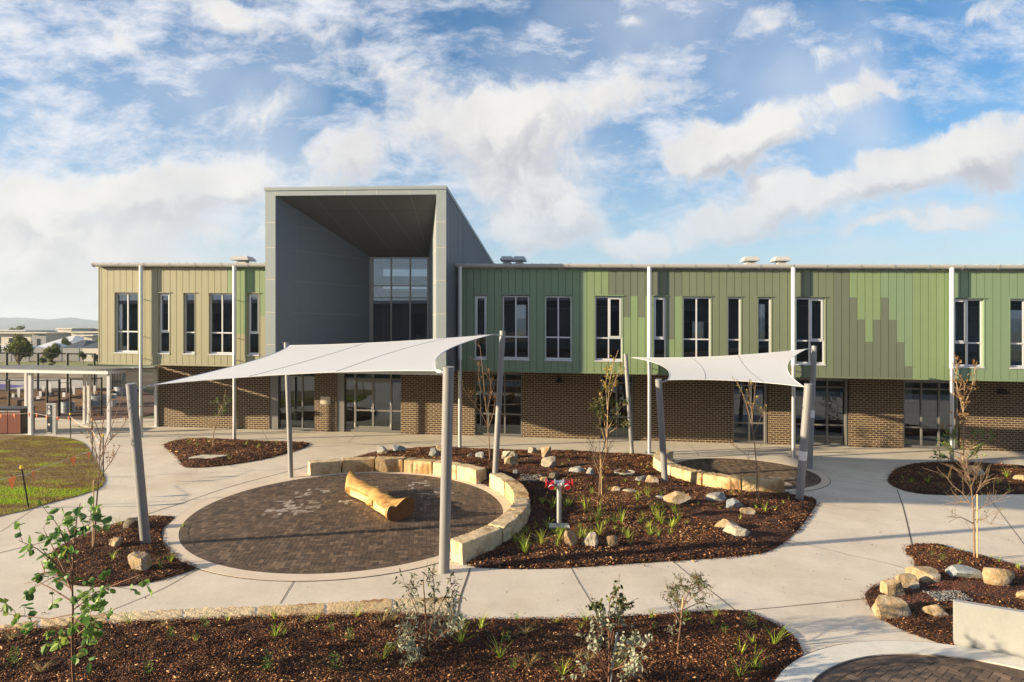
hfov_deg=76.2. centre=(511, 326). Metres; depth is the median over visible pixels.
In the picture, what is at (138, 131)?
sky
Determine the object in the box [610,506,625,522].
grass tuft
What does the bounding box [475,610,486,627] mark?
grass tuft
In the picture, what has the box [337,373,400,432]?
entry doors
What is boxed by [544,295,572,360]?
window
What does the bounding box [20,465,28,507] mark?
star picket
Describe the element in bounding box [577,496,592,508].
grass tuft
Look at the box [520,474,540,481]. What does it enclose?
gravel
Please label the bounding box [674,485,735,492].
scoria gravel
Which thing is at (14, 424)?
door
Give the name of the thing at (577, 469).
boulder
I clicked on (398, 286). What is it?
window
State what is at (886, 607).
boulder
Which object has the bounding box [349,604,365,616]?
grass tuft
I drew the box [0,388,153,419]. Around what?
garden soil
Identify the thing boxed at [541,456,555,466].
boulder
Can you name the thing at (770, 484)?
sandstone block
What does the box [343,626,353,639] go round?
seedling
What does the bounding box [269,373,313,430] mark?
window
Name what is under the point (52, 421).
service bollard
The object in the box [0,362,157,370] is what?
park lawn
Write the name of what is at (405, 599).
sandstone block
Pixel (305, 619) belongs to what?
grass tuft
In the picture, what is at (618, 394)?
window
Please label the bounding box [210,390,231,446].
sapling
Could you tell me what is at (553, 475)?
boulder
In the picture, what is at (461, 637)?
grass tuft
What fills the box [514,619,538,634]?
grass tuft
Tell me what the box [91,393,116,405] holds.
round tank
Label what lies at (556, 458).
scoria gravel
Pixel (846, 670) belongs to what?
brick paving
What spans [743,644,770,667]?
grass tuft
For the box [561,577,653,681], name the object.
shrub
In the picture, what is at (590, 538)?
boulder
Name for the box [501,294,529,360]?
window
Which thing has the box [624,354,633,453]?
shade pole
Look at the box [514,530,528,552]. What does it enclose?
grass tuft
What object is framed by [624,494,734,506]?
scoria gravel
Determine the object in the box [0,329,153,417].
ground
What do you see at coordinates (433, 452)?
boulder
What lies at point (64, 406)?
round tank
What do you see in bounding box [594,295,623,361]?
window
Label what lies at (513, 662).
seedling
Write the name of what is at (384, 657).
grass tuft
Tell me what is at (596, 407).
sapling
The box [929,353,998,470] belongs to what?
sapling
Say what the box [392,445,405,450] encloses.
boulder
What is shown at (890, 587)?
boulder
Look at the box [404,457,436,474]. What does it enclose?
sandstone block
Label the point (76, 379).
chain link fence
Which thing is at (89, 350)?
yard fence
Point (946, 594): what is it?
gravel
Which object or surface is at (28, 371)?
covered walkway
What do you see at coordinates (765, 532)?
scoria gravel
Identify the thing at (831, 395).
window
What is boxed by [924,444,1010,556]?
sapling
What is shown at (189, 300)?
window
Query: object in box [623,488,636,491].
boulder
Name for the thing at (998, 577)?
boulder
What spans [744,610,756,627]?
seedling
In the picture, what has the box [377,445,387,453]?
boulder
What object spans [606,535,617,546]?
boulder
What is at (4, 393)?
raised bed
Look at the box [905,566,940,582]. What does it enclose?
boulder
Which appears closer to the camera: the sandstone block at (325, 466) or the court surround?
the sandstone block at (325, 466)
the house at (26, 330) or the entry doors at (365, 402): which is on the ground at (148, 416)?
the house at (26, 330)
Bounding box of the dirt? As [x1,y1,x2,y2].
[0,372,153,386]
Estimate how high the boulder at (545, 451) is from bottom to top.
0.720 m
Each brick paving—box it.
[179,473,502,573]
[676,458,820,488]
[814,655,1023,681]
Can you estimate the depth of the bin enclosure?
30.03 m
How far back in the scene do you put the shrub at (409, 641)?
10.16 m
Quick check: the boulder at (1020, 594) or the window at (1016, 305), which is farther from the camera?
the window at (1016, 305)
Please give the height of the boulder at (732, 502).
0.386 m
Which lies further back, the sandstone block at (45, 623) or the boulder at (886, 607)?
the boulder at (886, 607)
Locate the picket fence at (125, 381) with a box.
[89,364,153,392]
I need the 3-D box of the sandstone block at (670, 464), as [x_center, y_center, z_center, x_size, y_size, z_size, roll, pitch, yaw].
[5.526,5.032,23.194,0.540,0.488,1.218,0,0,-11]
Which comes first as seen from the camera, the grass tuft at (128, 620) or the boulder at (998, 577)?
the grass tuft at (128, 620)
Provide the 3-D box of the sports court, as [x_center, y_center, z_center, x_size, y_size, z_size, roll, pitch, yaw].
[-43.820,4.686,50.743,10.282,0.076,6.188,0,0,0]
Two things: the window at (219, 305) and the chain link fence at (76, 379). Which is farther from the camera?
the chain link fence at (76, 379)
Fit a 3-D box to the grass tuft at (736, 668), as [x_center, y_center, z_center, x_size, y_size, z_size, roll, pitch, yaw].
[3.326,5.002,9.693,0.722,0.326,0.397,0,0,-14]
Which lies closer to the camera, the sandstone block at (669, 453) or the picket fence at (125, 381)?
the sandstone block at (669, 453)
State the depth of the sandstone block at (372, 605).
12.05 m
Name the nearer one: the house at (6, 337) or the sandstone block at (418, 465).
the sandstone block at (418, 465)
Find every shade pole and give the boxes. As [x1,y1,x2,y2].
[125,383,150,544]
[284,342,293,477]
[439,366,453,573]
[492,331,505,472]
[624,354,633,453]
[655,379,667,482]
[795,383,812,500]
[807,346,816,468]
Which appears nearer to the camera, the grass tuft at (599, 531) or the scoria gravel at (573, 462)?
the grass tuft at (599, 531)
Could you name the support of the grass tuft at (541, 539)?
on the mulch bed at (559, 550)
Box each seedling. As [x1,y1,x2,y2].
[6,646,21,665]
[143,659,153,673]
[261,656,272,671]
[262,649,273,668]
[327,650,342,668]
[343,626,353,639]
[508,657,517,668]
[679,606,690,620]
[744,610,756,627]
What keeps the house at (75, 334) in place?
on the ground at (148, 416)
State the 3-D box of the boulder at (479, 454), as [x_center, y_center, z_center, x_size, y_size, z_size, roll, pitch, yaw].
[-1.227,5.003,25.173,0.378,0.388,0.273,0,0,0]
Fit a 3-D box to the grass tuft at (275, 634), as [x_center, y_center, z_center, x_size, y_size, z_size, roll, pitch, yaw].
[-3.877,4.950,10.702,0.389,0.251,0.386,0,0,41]
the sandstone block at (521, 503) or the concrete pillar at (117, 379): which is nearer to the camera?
the sandstone block at (521, 503)
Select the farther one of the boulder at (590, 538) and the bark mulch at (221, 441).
the bark mulch at (221, 441)
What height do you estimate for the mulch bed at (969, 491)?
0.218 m
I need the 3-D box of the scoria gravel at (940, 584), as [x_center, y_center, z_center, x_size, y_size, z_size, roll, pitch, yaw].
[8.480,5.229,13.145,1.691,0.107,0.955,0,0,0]
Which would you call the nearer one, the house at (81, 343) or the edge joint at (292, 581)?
the edge joint at (292, 581)
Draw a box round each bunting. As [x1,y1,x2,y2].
[0,413,69,420]
[0,475,20,488]
[25,446,102,477]
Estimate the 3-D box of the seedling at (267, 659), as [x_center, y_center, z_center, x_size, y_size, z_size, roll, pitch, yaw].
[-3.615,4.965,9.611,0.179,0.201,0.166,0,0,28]
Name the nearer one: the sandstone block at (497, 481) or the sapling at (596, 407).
the sandstone block at (497, 481)
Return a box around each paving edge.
[163,471,510,580]
[673,457,829,491]
[775,641,1023,681]
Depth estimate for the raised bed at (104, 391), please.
45.83 m
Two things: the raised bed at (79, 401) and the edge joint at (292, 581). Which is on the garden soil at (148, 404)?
the raised bed at (79, 401)
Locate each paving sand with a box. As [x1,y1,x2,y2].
[814,657,1023,681]
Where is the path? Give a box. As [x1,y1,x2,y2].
[0,418,1023,681]
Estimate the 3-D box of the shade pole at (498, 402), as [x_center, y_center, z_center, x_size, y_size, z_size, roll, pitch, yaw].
[-0.441,2.686,21.376,0.196,5.131,0.630,0,0,37]
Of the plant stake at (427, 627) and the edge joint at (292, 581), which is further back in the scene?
the edge joint at (292, 581)
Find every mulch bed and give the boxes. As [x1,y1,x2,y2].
[341,447,813,566]
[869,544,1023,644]
[890,462,1023,493]
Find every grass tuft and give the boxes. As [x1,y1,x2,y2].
[1,629,21,640]
[27,659,52,673]
[117,608,137,623]
[268,623,281,636]
[292,612,314,622]
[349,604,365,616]
[369,610,393,622]
[369,644,391,659]
[452,622,473,642]
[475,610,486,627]
[484,630,513,657]
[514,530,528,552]
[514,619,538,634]
[515,651,539,668]
[535,529,548,543]
[554,656,572,675]
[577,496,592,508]
[577,523,585,537]
[579,606,588,620]
[588,499,606,519]
[592,515,606,534]
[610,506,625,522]
[643,523,654,535]
[664,515,680,526]
[721,652,761,676]
[735,636,746,652]
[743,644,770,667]
[766,620,793,644]
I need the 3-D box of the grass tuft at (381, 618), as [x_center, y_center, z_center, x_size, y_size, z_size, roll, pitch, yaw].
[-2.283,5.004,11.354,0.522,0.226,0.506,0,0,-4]
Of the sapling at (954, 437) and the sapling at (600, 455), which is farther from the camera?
the sapling at (954, 437)
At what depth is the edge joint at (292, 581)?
13.41 m
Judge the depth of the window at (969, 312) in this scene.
26.38 m
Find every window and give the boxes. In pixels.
[114,292,138,353]
[156,292,170,353]
[182,292,195,354]
[207,292,231,354]
[246,293,259,355]
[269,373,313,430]
[369,257,428,342]
[473,294,487,359]
[474,372,521,436]
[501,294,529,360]
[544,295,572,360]
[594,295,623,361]
[600,375,632,439]
[652,295,666,362]
[682,296,712,356]
[726,296,742,355]
[733,381,768,443]
[757,296,772,353]
[795,379,848,446]
[796,296,825,365]
[904,381,960,449]
[955,298,985,367]
[1009,298,1023,368]
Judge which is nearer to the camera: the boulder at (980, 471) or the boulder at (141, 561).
the boulder at (141, 561)
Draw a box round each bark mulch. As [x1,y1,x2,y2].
[0,608,807,681]
[161,437,309,467]
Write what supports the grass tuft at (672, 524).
on the mulch bed at (559, 550)
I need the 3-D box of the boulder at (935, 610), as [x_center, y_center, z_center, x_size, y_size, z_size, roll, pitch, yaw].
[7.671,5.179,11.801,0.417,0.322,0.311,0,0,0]
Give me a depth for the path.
14.06 m
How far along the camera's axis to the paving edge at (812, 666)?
10.43 m
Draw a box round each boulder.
[108,537,122,546]
[123,517,138,527]
[128,551,151,570]
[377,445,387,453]
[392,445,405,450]
[428,447,439,456]
[475,452,484,457]
[501,451,517,458]
[504,455,517,464]
[528,447,536,452]
[539,476,547,481]
[541,446,550,456]
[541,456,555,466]
[549,472,559,478]
[564,530,577,544]
[569,466,584,472]
[582,532,597,546]
[586,467,594,474]
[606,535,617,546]
[611,486,620,490]
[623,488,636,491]
[635,475,645,480]
[645,475,658,482]
[663,491,690,504]
[706,492,725,500]
[714,519,737,527]
[723,524,749,536]
[726,498,744,507]
[740,507,754,514]
[871,595,911,620]
[880,579,905,595]
[895,573,919,588]
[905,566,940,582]
[921,604,947,616]
[945,564,982,579]
[965,465,984,475]
[982,567,1014,585]
[1013,475,1023,479]
[1016,590,1023,598]
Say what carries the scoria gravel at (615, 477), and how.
on the mulch bed at (559, 550)
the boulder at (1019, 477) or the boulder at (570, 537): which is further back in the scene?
the boulder at (1019, 477)
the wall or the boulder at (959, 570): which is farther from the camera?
the boulder at (959, 570)
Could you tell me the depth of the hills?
2618.05 m
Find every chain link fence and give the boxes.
[0,379,60,416]
[69,377,102,415]
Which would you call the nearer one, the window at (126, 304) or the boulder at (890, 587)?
the boulder at (890, 587)
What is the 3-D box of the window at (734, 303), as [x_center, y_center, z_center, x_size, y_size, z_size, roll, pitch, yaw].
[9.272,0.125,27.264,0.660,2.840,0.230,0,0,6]
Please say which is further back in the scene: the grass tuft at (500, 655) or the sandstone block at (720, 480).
the sandstone block at (720, 480)
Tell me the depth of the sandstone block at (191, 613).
11.73 m
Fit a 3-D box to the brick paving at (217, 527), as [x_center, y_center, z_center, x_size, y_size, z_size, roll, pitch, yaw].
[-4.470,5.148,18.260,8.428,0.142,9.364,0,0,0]
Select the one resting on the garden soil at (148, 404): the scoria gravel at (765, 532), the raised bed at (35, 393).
the raised bed at (35, 393)
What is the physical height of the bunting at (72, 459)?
0.406 m
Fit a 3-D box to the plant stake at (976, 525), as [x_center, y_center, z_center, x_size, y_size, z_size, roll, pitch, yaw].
[10.587,4.617,14.859,0.030,1.619,0.030,0,0,-22]
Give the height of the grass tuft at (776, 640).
0.408 m
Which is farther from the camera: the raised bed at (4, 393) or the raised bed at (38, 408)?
the raised bed at (4, 393)
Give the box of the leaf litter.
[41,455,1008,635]
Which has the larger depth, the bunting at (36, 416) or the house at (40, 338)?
the house at (40, 338)
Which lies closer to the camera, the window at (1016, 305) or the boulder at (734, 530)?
the boulder at (734, 530)
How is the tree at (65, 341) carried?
on the ground at (148, 416)
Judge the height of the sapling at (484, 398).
4.788 m
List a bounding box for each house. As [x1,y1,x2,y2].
[0,330,53,331]
[0,332,31,345]
[27,332,70,345]
[34,343,67,347]
[45,336,83,343]
[56,328,93,331]
[62,340,95,347]
[67,331,97,336]
[78,332,97,336]
[79,334,97,340]
[81,342,97,347]
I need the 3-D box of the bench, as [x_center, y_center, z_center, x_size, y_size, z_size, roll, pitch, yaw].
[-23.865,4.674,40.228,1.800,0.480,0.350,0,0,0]
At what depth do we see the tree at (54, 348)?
75.52 m
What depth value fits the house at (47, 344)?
106.75 m
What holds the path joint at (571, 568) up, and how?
on the path
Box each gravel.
[508,466,560,471]
[518,455,594,464]
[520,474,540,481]
[529,459,615,465]
[587,474,634,479]
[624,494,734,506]
[672,507,801,525]
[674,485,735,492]
[705,520,791,540]
[871,579,1022,598]
[898,594,946,606]
[909,578,977,590]
[924,590,972,601]
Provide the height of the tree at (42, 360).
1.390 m
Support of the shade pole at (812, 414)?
on the path
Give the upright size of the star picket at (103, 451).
1.487 m
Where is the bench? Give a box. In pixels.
[111,399,138,406]
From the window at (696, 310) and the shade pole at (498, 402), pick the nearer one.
the shade pole at (498, 402)
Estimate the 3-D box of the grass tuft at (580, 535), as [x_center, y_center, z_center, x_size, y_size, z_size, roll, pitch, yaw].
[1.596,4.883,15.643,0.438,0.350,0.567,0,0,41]
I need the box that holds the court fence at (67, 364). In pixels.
[0,352,95,392]
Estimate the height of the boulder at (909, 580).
0.415 m
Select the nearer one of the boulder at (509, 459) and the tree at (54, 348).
the boulder at (509, 459)
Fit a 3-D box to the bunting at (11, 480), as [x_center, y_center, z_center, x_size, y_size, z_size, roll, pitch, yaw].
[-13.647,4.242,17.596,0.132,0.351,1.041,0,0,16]
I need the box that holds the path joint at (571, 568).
[0,430,1023,614]
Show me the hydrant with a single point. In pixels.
(558, 484)
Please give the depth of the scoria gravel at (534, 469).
23.06 m
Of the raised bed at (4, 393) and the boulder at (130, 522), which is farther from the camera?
the raised bed at (4, 393)
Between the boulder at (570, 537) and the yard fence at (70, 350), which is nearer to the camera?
the boulder at (570, 537)
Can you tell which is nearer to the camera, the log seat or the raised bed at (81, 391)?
the log seat
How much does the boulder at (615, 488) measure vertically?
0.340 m
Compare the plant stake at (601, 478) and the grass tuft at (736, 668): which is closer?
the grass tuft at (736, 668)
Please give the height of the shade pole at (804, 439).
3.682 m
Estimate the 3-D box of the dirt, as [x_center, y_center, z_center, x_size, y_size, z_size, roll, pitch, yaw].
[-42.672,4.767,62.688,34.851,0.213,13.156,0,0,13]
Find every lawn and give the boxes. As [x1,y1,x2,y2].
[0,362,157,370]
[0,434,104,515]
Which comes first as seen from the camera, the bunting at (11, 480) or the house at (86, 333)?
the bunting at (11, 480)
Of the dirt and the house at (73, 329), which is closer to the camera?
the dirt
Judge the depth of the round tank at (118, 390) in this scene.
46.33 m
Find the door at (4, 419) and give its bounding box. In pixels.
[0,411,7,432]
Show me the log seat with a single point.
(385, 504)
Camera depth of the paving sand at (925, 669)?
9.96 m
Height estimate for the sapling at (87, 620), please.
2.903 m
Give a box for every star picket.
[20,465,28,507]
[102,434,103,476]
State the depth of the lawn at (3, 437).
23.15 m
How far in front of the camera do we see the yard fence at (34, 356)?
91.00 m
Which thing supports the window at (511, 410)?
in the school building
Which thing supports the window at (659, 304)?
in the school building
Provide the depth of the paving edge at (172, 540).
14.33 m
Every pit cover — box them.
[189,455,226,458]
[615,469,634,474]
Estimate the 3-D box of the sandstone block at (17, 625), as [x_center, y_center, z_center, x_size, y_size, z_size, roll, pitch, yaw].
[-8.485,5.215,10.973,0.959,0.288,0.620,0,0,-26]
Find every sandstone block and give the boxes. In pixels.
[0,620,37,632]
[41,613,106,629]
[110,609,181,624]
[185,606,254,620]
[257,603,324,618]
[308,458,340,475]
[327,598,391,617]
[341,457,375,472]
[375,456,405,471]
[395,597,453,615]
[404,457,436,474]
[433,460,463,478]
[450,524,501,564]
[457,464,485,483]
[489,472,515,494]
[489,509,524,542]
[504,481,528,504]
[509,496,530,523]
[653,453,659,468]
[655,449,672,461]
[656,459,680,475]
[671,466,706,485]
[703,472,740,489]
[742,476,784,492]
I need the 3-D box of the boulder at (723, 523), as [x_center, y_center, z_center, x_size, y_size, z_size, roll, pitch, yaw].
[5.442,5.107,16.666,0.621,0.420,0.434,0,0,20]
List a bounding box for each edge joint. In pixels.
[162,509,450,581]
[773,640,963,681]
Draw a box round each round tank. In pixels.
[61,401,74,412]
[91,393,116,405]
[114,386,125,395]
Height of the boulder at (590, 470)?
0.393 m
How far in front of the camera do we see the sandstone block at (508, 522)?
16.02 m
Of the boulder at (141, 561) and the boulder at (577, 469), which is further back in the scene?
the boulder at (577, 469)
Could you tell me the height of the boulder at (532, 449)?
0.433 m
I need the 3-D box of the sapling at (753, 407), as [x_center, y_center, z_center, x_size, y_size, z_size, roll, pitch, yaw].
[7.175,3.406,19.576,1.197,3.845,1.005,0,0,0]
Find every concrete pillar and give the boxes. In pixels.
[97,374,106,387]
[114,373,123,386]
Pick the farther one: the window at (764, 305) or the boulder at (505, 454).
the window at (764, 305)
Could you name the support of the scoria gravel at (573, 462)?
on the mulch bed at (559, 550)
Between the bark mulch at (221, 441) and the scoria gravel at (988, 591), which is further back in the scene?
the bark mulch at (221, 441)
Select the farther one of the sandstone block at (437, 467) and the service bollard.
the service bollard
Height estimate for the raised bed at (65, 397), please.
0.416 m
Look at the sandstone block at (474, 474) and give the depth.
21.80 m
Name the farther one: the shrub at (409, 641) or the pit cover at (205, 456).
the pit cover at (205, 456)
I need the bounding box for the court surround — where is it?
[0,379,96,388]
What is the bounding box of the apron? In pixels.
[24,418,1023,465]
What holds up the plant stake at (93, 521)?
on the bed soil at (151, 580)
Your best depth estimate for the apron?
29.19 m
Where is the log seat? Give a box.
[345,472,413,520]
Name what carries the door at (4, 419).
in the bin enclosure
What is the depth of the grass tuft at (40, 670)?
9.56 m
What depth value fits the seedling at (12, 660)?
9.74 m
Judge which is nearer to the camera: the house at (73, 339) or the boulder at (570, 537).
the boulder at (570, 537)
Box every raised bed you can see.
[0,391,12,396]
[0,397,35,405]
[13,391,53,396]
[22,398,67,410]
[40,394,82,400]
[71,396,86,405]
[75,387,106,393]
[95,390,114,393]
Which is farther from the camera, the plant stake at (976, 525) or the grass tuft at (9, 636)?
the plant stake at (976, 525)
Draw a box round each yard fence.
[0,349,28,361]
[29,348,60,360]
[61,348,80,360]
[81,348,97,360]
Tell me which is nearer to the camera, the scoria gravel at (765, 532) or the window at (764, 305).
the scoria gravel at (765, 532)
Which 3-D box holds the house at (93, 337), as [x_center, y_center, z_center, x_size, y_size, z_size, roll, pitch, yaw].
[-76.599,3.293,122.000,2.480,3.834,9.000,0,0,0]
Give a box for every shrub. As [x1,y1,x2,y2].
[384,563,466,666]
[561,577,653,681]
[660,570,716,653]
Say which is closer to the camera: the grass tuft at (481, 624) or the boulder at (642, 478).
the grass tuft at (481, 624)
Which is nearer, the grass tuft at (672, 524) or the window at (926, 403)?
the grass tuft at (672, 524)
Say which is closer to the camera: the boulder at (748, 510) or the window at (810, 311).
the boulder at (748, 510)
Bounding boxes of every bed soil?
[49,517,193,586]
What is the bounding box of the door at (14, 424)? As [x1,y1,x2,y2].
[8,411,20,432]
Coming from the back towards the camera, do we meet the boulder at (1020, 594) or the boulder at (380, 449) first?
the boulder at (380, 449)
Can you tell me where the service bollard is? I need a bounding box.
[46,403,57,434]
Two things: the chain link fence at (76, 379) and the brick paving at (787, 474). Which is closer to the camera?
the brick paving at (787, 474)
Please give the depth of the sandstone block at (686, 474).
21.88 m
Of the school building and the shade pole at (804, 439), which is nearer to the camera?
the shade pole at (804, 439)
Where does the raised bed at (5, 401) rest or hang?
on the garden soil at (148, 404)
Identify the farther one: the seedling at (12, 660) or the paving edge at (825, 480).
the paving edge at (825, 480)
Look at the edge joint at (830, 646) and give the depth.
10.58 m
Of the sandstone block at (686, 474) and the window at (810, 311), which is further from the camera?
the window at (810, 311)
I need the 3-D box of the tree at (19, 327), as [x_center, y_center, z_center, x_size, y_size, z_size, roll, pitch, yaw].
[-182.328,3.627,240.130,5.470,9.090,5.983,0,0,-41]
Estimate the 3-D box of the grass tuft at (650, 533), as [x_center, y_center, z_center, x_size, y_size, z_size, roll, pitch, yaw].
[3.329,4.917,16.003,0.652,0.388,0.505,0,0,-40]
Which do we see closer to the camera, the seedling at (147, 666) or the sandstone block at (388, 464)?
the seedling at (147, 666)
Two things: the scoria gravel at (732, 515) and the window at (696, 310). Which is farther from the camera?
the window at (696, 310)
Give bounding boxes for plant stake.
[92,480,93,547]
[423,581,429,650]
[600,458,601,494]
[610,632,617,681]
[976,494,977,557]
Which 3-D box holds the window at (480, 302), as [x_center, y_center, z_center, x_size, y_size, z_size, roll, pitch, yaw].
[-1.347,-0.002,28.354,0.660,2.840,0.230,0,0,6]
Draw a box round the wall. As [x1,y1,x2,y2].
[953,599,1023,657]
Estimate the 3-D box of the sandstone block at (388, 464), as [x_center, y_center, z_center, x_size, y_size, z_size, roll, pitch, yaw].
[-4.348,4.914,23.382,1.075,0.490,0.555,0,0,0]
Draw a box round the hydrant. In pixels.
[545,479,572,528]
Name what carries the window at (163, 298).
in the school building
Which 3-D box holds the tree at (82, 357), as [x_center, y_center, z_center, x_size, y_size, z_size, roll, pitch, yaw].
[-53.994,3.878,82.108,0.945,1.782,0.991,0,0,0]
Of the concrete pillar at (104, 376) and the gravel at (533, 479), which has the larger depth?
the concrete pillar at (104, 376)
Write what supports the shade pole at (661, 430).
on the mulch bed at (559, 550)
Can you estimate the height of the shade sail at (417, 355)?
1.224 m
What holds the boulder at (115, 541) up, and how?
on the bed soil at (151, 580)
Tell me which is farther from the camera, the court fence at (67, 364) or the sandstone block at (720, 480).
the court fence at (67, 364)
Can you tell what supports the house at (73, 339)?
on the ground at (148, 416)
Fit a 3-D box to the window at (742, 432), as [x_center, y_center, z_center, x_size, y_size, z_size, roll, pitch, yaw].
[10.894,3.836,29.897,1.576,3.069,0.281,0,0,6]
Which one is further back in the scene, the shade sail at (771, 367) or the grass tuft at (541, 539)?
the shade sail at (771, 367)
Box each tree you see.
[3,334,34,364]
[9,325,25,329]
[39,357,46,364]
[41,343,61,360]
[61,337,71,344]
[78,351,86,361]
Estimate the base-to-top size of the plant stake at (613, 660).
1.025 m
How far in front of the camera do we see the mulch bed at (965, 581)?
12.82 m
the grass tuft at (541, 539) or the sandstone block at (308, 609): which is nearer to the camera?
the sandstone block at (308, 609)
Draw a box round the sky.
[0,0,1023,319]
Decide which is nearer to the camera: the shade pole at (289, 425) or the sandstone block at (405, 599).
the sandstone block at (405, 599)
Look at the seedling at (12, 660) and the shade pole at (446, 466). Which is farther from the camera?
the shade pole at (446, 466)
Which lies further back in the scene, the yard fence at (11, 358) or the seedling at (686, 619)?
the yard fence at (11, 358)
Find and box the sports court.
[0,384,22,388]
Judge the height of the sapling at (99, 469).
4.195 m
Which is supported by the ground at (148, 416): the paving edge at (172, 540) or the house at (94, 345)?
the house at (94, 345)
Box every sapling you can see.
[0,496,151,681]
[72,371,141,545]
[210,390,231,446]
[461,342,495,459]
[580,427,617,495]
[588,352,631,454]
[726,377,767,498]
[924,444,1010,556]
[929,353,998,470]
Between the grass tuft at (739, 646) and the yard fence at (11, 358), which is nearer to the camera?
the grass tuft at (739, 646)
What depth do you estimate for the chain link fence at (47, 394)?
35.50 m
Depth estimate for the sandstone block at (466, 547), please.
14.63 m
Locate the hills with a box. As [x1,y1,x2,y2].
[0,317,97,328]
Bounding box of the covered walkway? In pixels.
[0,365,159,436]
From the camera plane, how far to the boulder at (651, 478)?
21.23 m
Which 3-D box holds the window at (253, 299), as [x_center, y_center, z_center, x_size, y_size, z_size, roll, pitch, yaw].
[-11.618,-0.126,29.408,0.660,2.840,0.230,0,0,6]
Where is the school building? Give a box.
[91,186,1023,461]
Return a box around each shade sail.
[137,334,499,388]
[628,348,810,386]
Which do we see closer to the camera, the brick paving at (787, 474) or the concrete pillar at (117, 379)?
the brick paving at (787, 474)
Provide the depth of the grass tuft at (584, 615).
11.58 m
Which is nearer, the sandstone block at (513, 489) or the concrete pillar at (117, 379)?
the sandstone block at (513, 489)
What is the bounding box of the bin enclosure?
[0,406,36,433]
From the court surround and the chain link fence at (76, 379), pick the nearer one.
the chain link fence at (76, 379)
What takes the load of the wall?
on the ground at (148, 416)
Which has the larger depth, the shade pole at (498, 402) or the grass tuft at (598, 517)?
the shade pole at (498, 402)
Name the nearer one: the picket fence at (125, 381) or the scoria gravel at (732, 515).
the scoria gravel at (732, 515)
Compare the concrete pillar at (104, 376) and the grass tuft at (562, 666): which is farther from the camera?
the concrete pillar at (104, 376)
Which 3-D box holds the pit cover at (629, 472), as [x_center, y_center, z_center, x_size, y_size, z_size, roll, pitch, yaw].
[3.943,5.122,22.947,0.740,0.100,0.740,0,0,0]

